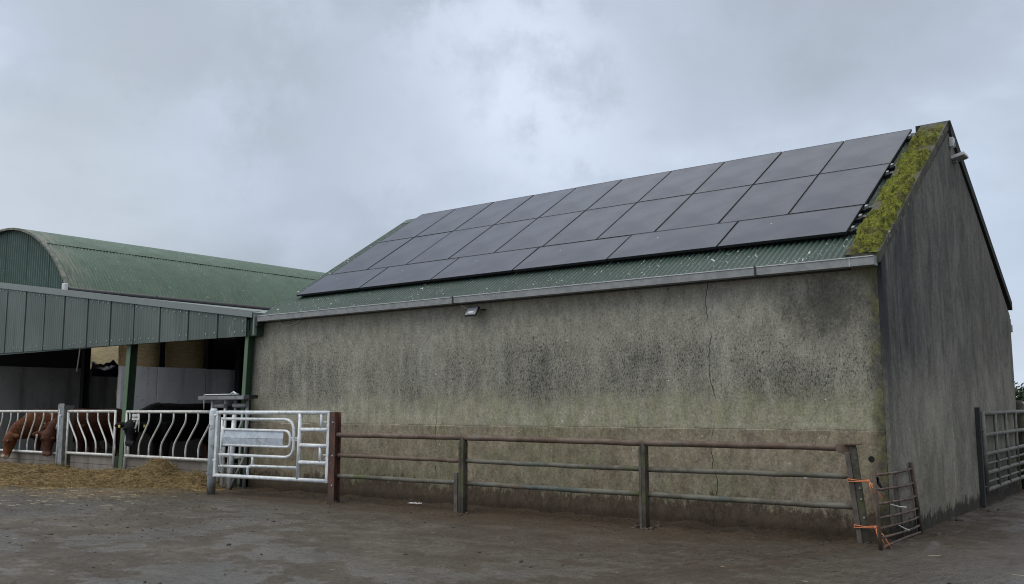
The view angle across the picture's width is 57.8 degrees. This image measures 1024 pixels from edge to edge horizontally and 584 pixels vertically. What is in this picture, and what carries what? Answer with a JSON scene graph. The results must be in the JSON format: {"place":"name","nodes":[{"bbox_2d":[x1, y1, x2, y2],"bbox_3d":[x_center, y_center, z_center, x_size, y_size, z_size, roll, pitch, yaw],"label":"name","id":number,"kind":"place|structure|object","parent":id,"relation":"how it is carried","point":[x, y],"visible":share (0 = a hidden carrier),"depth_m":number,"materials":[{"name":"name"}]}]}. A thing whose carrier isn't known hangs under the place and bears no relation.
{"place":"outdoors","nodes":[
{"label":"outdoors","id":0,"kind":"place"},
{"bbox_2d":[90,346,118,368],"bbox_3d":[-16.056,2.688,36.115,1.411,1.300,1.413,-6,-9,37],"label":"round bale","id":1,"kind":"object","parent":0,"point":[101,355],"visible":0.23,"depth_m":35.58,"materials":[{"name":"plant"}]},
{"bbox_2d":[0,479,1023,583],"bbox_3d":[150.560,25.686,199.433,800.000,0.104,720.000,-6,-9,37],"label":"yard ground","id":2,"kind":"structure","parent":0,"point":[990,545],"depth_m":10.22,"materials":[{"name":"grey concrete"}]},
{"bbox_2d":[0,451,54,465],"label":"kerb boards","id":3,"kind":"object","parent":2,"relation":"on","point":[32,458],"visible":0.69,"depth_m":22.60,"materials":[{"name":"grey concrete"}]},
{"bbox_2d":[55,404,74,466],"bbox_3d":[-10.455,3.429,21.635,0.270,1.640,0.282,-6,-9,37],"label":"steel post","id":4,"kind":"object","parent":2,"relation":"on","point":[61,433],"visible":0.76,"depth_m":21.57,"materials":[{"name":"silver metal"}]},
{"bbox_2d":[0,410,57,453],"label":"feed barrier","id":5,"kind":"object","parent":4,"relation":"attached to","point":[34,412],"visible":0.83,"depth_m":22.66,"materials":[{"name":"silver metal"}]},
{"bbox_2d":[64,410,116,468],"bbox_3d":[-9.508,3.349,20.900,2.125,1.372,0.060,-6,-9,37],"label":"feed barrier","id":6,"kind":"object","parent":4,"relation":"attached to","point":[113,433],"visible":0.99,"depth_m":20.87,"materials":[{"name":"silver metal"}]},
{"bbox_2d":[70,454,118,470],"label":"kerb boards","id":7,"kind":"object","parent":2,"relation":"on","point":[91,462],"visible":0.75,"depth_m":20.81,"materials":[{"name":"grey concrete"}]},
{"bbox_2d":[0,455,224,499],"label":"hay heap","id":8,"kind":"object","parent":2,"relation":"on","point":[158,473],"visible":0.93,"depth_m":18.28,"materials":[{"name":"beige plant"}]},
{"bbox_2d":[0,282,267,486],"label":"cattle shed","id":9,"kind":"structure","parent":2,"relation":"on","point":[33,319],"depth_m":21.00,"materials":[{"name":"green metal"}]},
{"bbox_2d":[76,349,79,370],"bbox_3d":[-10.937,1.480,23.418,0.089,1.052,0.034,-1,-7,7],"label":"hanging rope","id":10,"kind":"object","parent":9,"relation":"hanging from","point":[78,360],"visible":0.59,"depth_m":23.38,"materials":[{"name":"grey"}]},
{"bbox_2d":[53,448,248,465],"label":"shed floor","id":11,"kind":"structure","parent":9,"relation":"in","point":[109,450],"depth_m":29.39,"materials":[{"name":"grey concrete"}]},
{"bbox_2d":[1,409,104,458],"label":"cow","id":12,"kind":"object","parent":11,"relation":"on","point":[11,437],"visible":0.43,"depth_m":23.14},
{"bbox_2d":[32,408,131,456],"bbox_3d":[-10.456,3.588,22.810,0.769,1.445,2.707,-4,-8,27],"label":"cow","id":13,"kind":"object","parent":11,"relation":"on","point":[48,434],"visible":0.44,"depth_m":22.52},
{"bbox_2d":[114,402,228,459],"bbox_3d":[-7.542,3.245,20.872,0.798,1.514,2.756,-6,-9,37],"label":"cow","id":14,"kind":"object","parent":11,"relation":"on","point":[129,429],"visible":0.6,"depth_m":20.50},
{"bbox_2d":[204,444,227,462],"bbox_3d":[-7.477,3.671,23.724,0.726,1.385,2.707,3,-8,-25],"label":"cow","id":15,"kind":"object","parent":11,"relation":"on","point":[205,450],"visible":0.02,"depth_m":24.44},
{"bbox_2d":[226,406,250,462],"bbox_3d":[-6.772,3.506,22.581,0.762,1.448,2.796,5,-9,-38],"label":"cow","id":16,"kind":"object","parent":11,"relation":"on","point":[230,421],"visible":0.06,"depth_m":22.06},
{"bbox_2d":[0,228,324,450],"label":"hay barn","id":17,"kind":"structure","parent":2,"relation":"on","point":[41,380],"depth_m":27.51,"materials":[{"name":"green metal"}]},
{"bbox_2d":[91,360,117,376],"bbox_3d":[-13.521,2.667,32.284,0.241,0.589,2.305,-6,-9,37],"label":"plastic wrap","id":18,"kind":"object","parent":17,"relation":"hanging from","point":[107,369],"visible":0.44,"depth_m":31.77,"materials":[{"name":"black plastic"}]},
{"bbox_2d":[122,457,236,487],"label":"kerb boards","id":19,"kind":"object","parent":2,"relation":"on","point":[185,466],"visible":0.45,"depth_m":18.67,"materials":[{"name":"grey concrete"}]},
{"bbox_2d":[116,366,248,458],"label":"precast wall","id":20,"kind":"structure","parent":2,"relation":"on","point":[171,385],"depth_m":25.55,"materials":[{"name":"grey concrete"}]},
{"bbox_2d":[206,408,217,494],"bbox_3d":[-5.362,2.909,16.673,0.217,1.620,0.163,-2,-7,15],"label":"round post","id":21,"kind":"object","parent":2,"relation":"on","point":[211,483],"visible":0.87,"depth_m":16.62,"materials":[{"name":"grey metal"}]},
{"bbox_2d":[213,411,331,482],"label":"calf gate","id":22,"kind":"structure","parent":21,"relation":"attached to","point":[240,437],"depth_m":15.93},
{"bbox_2d":[198,391,257,489],"bbox_3d":[-5.553,2.834,17.794,1.862,1.848,0.391,-6,-9,37],"label":"guillotine frame","id":23,"kind":"object","parent":2,"relation":"on","point":[232,449],"visible":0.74,"depth_m":17.55,"materials":[{"name":"grey metal"}]},
{"bbox_2d":[123,410,220,481],"bbox_3d":[-7.011,3.111,18.996,3.381,1.362,0.060,-6,-9,37],"label":"feed barrier","id":24,"kind":"object","parent":23,"relation":"attached to","point":[136,417],"visible":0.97,"depth_m":19.10,"materials":[{"name":"grey metal"}]},
{"bbox_2d":[328,412,340,501],"bbox_3d":[-2.894,2.739,15.097,0.140,1.555,0.145,-6,-9,37],"label":"gate post","id":25,"kind":"object","parent":2,"relation":"on","point":[334,459],"visible":0.88,"depth_m":15.08,"materials":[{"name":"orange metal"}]},
{"bbox_2d":[3,486,999,583],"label":"mud clods","id":26,"kind":"object","parent":2,"relation":"on","point":[658,525],"visible":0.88,"depth_m":11.92,"materials":[{"name":"brown soil"}]},
{"bbox_2d":[1,488,1023,581],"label":"straw wisps","id":27,"kind":"object","parent":2,"relation":"on","point":[243,502],"visible":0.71,"depth_m":15.17,"materials":[{"name":"beige plant"}]},
{"bbox_2d":[335,432,870,543],"bbox_3d":[0.536,2.596,12.627,8.324,1.251,0.246,-5,-9,34],"label":"pipe fence","id":28,"kind":"object","parent":2,"relation":"on","point":[460,482],"visible":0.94,"depth_m":11.76,"materials":[{"name":"metal"}]},
{"bbox_2d":[847,478,882,498],"bbox_3d":[3.940,2.185,10.340,0.402,0.208,0.188,-6,-9,37],"label":"baler twine","id":29,"kind":"object","parent":28,"relation":"attached to","point":[866,480],"visible":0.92,"depth_m":10.30,"materials":[{"name":"orange fabric"}]},
{"bbox_2d":[248,120,1021,539],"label":"barn","id":30,"kind":"structure","parent":2,"relation":"on","point":[882,334],"depth_m":12.98,"materials":[{"name":"grey concrete"}]},
{"bbox_2d":[461,305,485,316],"bbox_3d":[-0.665,0.270,14.541,0.510,0.247,0.222,-6,-9,37],"label":"floodlight","id":31,"kind":"object","parent":30,"relation":"attached to","point":[472,311],"visible":1,"depth_m":14.41,"materials":[{"name":"black"}]},
{"bbox_2d":[302,226,857,296],"bbox_3d":[0.136,-0.374,14.931,10.758,0.114,0.100,-6,-9,37],"label":"mounting rail","id":32,"kind":"object","parent":30,"relation":"attached to","point":[853,230],"visible":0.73,"depth_m":13.68,"materials":[{"name":"black metal"}]},
{"bbox_2d":[853,214,866,223],"bbox_3d":[0.337,-0.549,15.216,10.758,0.114,0.100,-6,-9,37],"label":"mounting rail","id":33,"kind":"object","parent":30,"relation":"attached to","point":[860,219],"visible":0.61,"depth_m":12.01,"materials":[{"name":"black"}]},
{"bbox_2d":[297,267,387,295],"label":"solar panel","id":34,"kind":"object","parent":33,"relation":"attached to","point":[346,281],"visible":1,"depth_m":17.82,"materials":[{"name":"black"}]},
{"bbox_2d":[360,258,457,288],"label":"solar panel","id":35,"kind":"object","parent":33,"relation":"attached to","point":[410,273],"visible":1,"depth_m":16.75,"materials":[{"name":"black"}]},
{"bbox_2d":[431,247,538,280],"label":"solar panel","id":36,"kind":"object","parent":33,"relation":"attached to","point":[488,264],"visible":1,"depth_m":15.68,"materials":[{"name":"black"}]},
{"bbox_2d":[513,235,630,271],"bbox_3d":[0.939,-0.604,14.677,1.750,0.037,0.895,-6,23,37],"label":"solar panel","id":37,"kind":"object","parent":33,"relation":"on","point":[585,252],"visible":0.99,"depth_m":14.61,"materials":[{"name":"black"}]},
{"bbox_2d":[717,205,862,248],"bbox_3d":[3.749,-0.877,12.535,1.750,0.036,0.895,-6,23,37],"label":"solar panel","id":38,"kind":"object","parent":33,"relation":"on","point":[819,223],"visible":1,"depth_m":12.46,"materials":[{"name":"black"}]},
{"bbox_2d":[860,204,873,213],"bbox_3d":[0.502,-0.691,15.451,10.758,0.114,0.100,-6,-9,37],"label":"mounting rail","id":39,"kind":"object","parent":30,"relation":"attached to","point":[867,209],"visible":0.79,"depth_m":12.23,"materials":[{"name":"black metal"}]},
{"bbox_2d":[607,221,737,260],"bbox_3d":[2.343,-0.743,13.605,1.750,0.037,0.895,-6,23,37],"label":"solar panel","id":40,"kind":"object","parent":39,"relation":"on","point":[691,239],"visible":1,"depth_m":13.53,"materials":[{"name":"black"}]},
{"bbox_2d":[882,170,893,178],"bbox_3d":[1.160,-1.263,16.388,10.758,0.114,0.100,-6,-9,37],"label":"mounting rail","id":41,"kind":"object","parent":30,"relation":"attached to","point":[887,175],"visible":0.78,"depth_m":13.18,"materials":[{"name":"black"}]},
{"bbox_2d":[332,237,413,273],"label":"solar panel","id":42,"kind":"object","parent":41,"relation":"on","point":[372,256],"visible":1,"depth_m":18.92,"materials":[{"name":"black"}]},
{"bbox_2d":[367,232,450,269],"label":"solar panel","id":43,"kind":"object","parent":41,"relation":"on","point":[410,250],"visible":0.99,"depth_m":18.29,"materials":[{"name":"black"}]},
{"bbox_2d":[406,225,492,264],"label":"solar panel","id":44,"kind":"object","parent":41,"relation":"on","point":[451,244],"visible":1,"depth_m":17.64,"materials":[{"name":"black"}]},
{"bbox_2d":[449,218,536,258],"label":"solar panel","id":45,"kind":"object","parent":41,"relation":"on","point":[494,238],"visible":1,"depth_m":17.01,"materials":[{"name":"black"}]},
{"bbox_2d":[494,211,584,252],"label":"solar panel","id":46,"kind":"object","parent":41,"relation":"on","point":[540,232],"visible":1,"depth_m":16.36,"materials":[{"name":"black"}]},
{"bbox_2d":[544,203,635,245],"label":"solar panel","id":47,"kind":"object","parent":41,"relation":"on","point":[592,224],"visible":1,"depth_m":15.72,"materials":[{"name":"black"}]},
{"bbox_2d":[597,194,691,239],"bbox_3d":[2.179,-1.221,15.136,1.033,0.037,1.560,-5,23,37],"label":"solar panel","id":48,"kind":"object","parent":41,"relation":"on","point":[646,216],"visible":1,"depth_m":15.09,"materials":[{"name":"black"}]},
{"bbox_2d":[655,185,751,231],"bbox_3d":[3.015,-1.300,14.499,1.033,0.036,1.560,-6,23,37],"label":"solar panel","id":49,"kind":"object","parent":41,"relation":"on","point":[706,208],"visible":1,"depth_m":14.45,"materials":[{"name":"black"}]},
{"bbox_2d":[720,175,817,222],"bbox_3d":[3.851,-1.381,13.862,1.033,0.037,1.560,-6,23,37],"label":"solar panel","id":50,"kind":"object","parent":41,"relation":"on","point":[771,199],"visible":0.96,"depth_m":13.81,"materials":[{"name":"black"}]},
{"bbox_2d":[789,163,889,213],"bbox_3d":[4.687,-1.466,13.223,1.033,0.036,1.560,-6,23,37],"label":"solar panel","id":51,"kind":"object","parent":41,"relation":"on","point":[843,188],"visible":0.97,"depth_m":13.16,"materials":[{"name":"black"}]},
{"bbox_2d":[887,163,895,171],"bbox_3d":[1.315,-1.397,16.607,10.758,0.114,0.100,-6,-9,37],"label":"mounting rail","id":52,"kind":"object","parent":30,"relation":"attached to","point":[891,167],"visible":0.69,"depth_m":13.40,"materials":[{"name":"black"}]},
{"bbox_2d":[906,134,913,141],"bbox_3d":[1.984,-1.977,17.559,10.758,0.114,0.100,-6,-9,37],"label":"mounting rail","id":53,"kind":"object","parent":30,"relation":"attached to","point":[910,136],"visible":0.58,"depth_m":14.36,"materials":[{"name":"black"}]},
{"bbox_2d":[379,208,456,242],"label":"solar panel","id":54,"kind":"object","parent":53,"relation":"on","point":[418,225],"visible":0.97,"depth_m":20.08,"materials":[{"name":"black"}]},
{"bbox_2d":[416,202,493,236],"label":"solar panel","id":55,"kind":"object","parent":53,"relation":"on","point":[455,219],"visible":1,"depth_m":19.44,"materials":[{"name":"black"}]},
{"bbox_2d":[454,195,533,230],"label":"solar panel","id":56,"kind":"object","parent":53,"relation":"on","point":[494,213],"visible":1,"depth_m":18.81,"materials":[{"name":"black"}]},
{"bbox_2d":[495,187,576,224],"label":"solar panel","id":57,"kind":"object","parent":53,"relation":"on","point":[536,206],"visible":0.99,"depth_m":18.16,"materials":[{"name":"black"}]},
{"bbox_2d":[539,179,622,217],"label":"solar panel","id":58,"kind":"object","parent":53,"relation":"on","point":[582,198],"visible":0.97,"depth_m":17.53,"materials":[{"name":"black"}]},
{"bbox_2d":[587,171,671,209],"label":"solar panel","id":59,"kind":"object","parent":53,"relation":"on","point":[630,190],"visible":0.99,"depth_m":16.89,"materials":[{"name":"black"}]},
{"bbox_2d":[638,161,724,201],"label":"solar panel","id":60,"kind":"object","parent":53,"relation":"on","point":[684,181],"visible":1,"depth_m":16.24,"materials":[{"name":"black"}]},
{"bbox_2d":[694,151,781,193],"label":"solar panel","id":61,"kind":"object","parent":53,"relation":"on","point":[747,171],"visible":0.99,"depth_m":15.61,"materials":[{"name":"black"}]},
{"bbox_2d":[754,141,843,184],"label":"solar panel","id":62,"kind":"object","parent":53,"relation":"on","point":[802,162],"visible":0.94,"depth_m":14.97,"materials":[{"name":"black"}]},
{"bbox_2d":[820,129,911,173],"bbox_3d":[5.502,-2.171,14.382,1.033,0.036,1.560,-6,23,37],"label":"solar panel","id":63,"kind":"object","parent":53,"relation":"on","point":[879,149],"visible":1,"depth_m":14.33,"materials":[{"name":"black"}]},
{"bbox_2d":[949,137,955,147],"bbox_3d":[6.773,-2.300,14.264,0.074,0.150,0.120,-6,-9,37],"label":"motion sensor","id":64,"kind":"object","parent":30,"relation":"attached to","point":[952,144],"visible":1,"depth_m":14.22,"materials":[{"name":"white plastic"}]},
{"bbox_2d":[951,151,968,163],"bbox_3d":[6.917,-2.069,14.328,0.203,0.126,0.300,-6,-9,37],"label":"gable floodlight","id":65,"kind":"object","parent":30,"relation":"attached to","point":[959,157],"visible":1,"depth_m":14.25,"materials":[{"name":"white plastic"}]},
{"bbox_2d":[854,524,891,548],"bbox_3d":[3.997,2.698,10.245,0.432,0.250,0.188,-6,-9,37],"label":"baler twine","id":66,"kind":"object","parent":2,"relation":"on","point":[872,526],"visible":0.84,"depth_m":10.23,"materials":[{"name":"brown fabric"}]},
{"bbox_2d":[871,461,922,550],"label":"old gate","id":67,"kind":"structure","parent":2,"relation":"on","point":[899,500],"depth_m":10.52,"materials":[{"name":"metal"}]},
{"bbox_2d":[876,477,883,490],"bbox_3d":[4.030,2.105,10.156,0.035,0.167,0.232,-6,-9,37],"label":"black pipe","id":68,"kind":"object","parent":67,"relation":"attached to","point":[879,484],"visible":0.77,"depth_m":10.13,"materials":[{"name":"black plastic"}]},
{"bbox_2d":[975,407,986,507],"bbox_3d":[7.176,2.542,14.159,0.084,1.550,0.139,-6,-9,37],"label":"hanging post","id":69,"kind":"object","parent":2,"relation":"on","point":[979,429],"visible":0.91,"depth_m":14.12,"materials":[{"name":"grey metal"}]},
{"bbox_2d":[981,410,1023,493],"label":"field gate","id":70,"kind":"structure","parent":69,"relation":"attached to","point":[997,451],"depth_m":15.10,"materials":[{"name":"silver metal"}]},
{"bbox_2d":[1016,400,1023,488],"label":"timber post","id":71,"kind":"object","parent":2,"relation":"on","point":[1020,417],"visible":0.5,"depth_m":17.10,"materials":[{"name":"wood"}]},
{"bbox_2d":[0,0,1023,396],"label":"sky","id":72,"kind":"structure","parent":0,"point":[298,134],"materials":[{"name":"grey"}]},
{"bbox_2d":[1014,381,1023,400],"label":"tree","id":73,"kind":"object","parent":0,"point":[1020,395],"visible":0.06,"depth_m":60.48,"materials":[{"name":"green plant"}]},
{"bbox_3d":[-10.343,4.022,25.482,1.080,1.205,1.084,-6,-9,37],"label":"round bale","id":74,"kind":"object","parent":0,"visible":0},
{"bbox_3d":[-10.347,2.822,25.630,1.080,1.205,1.084,-6,-9,37],"label":"round bale","id":75,"kind":"object","parent":74,"relation":"on","visible":0},
{"bbox_2d":[118,343,159,368],"bbox_3d":[-10.351,1.598,25.782,1.080,1.250,1.084,-6,-9,37],"label":"round bale","id":76,"kind":"object","parent":75,"relation":"on","point":[148,355],"visible":0.45,"depth_m":25.38,"materials":[{"name":"plant"}]},
{"bbox_3d":[-9.478,4.158,26.600,1.080,1.205,1.084,-6,-9,37],"label":"round bale","id":77,"kind":"object","parent":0,"visible":0},
{"bbox_3d":[-9.482,2.957,26.748,1.080,1.205,1.084,-6,-9,37],"label":"round bale","id":78,"kind":"object","parent":77,"relation":"on","visible":0},
{"bbox_2d":[165,339,204,368],"bbox_3d":[-9.486,1.734,26.899,1.080,1.250,1.084,-6,-9,37],"label":"round bale","id":79,"kind":"object","parent":78,"relation":"on","point":[185,354],"visible":0.69,"depth_m":26.44,"materials":[{"name":"plant"}]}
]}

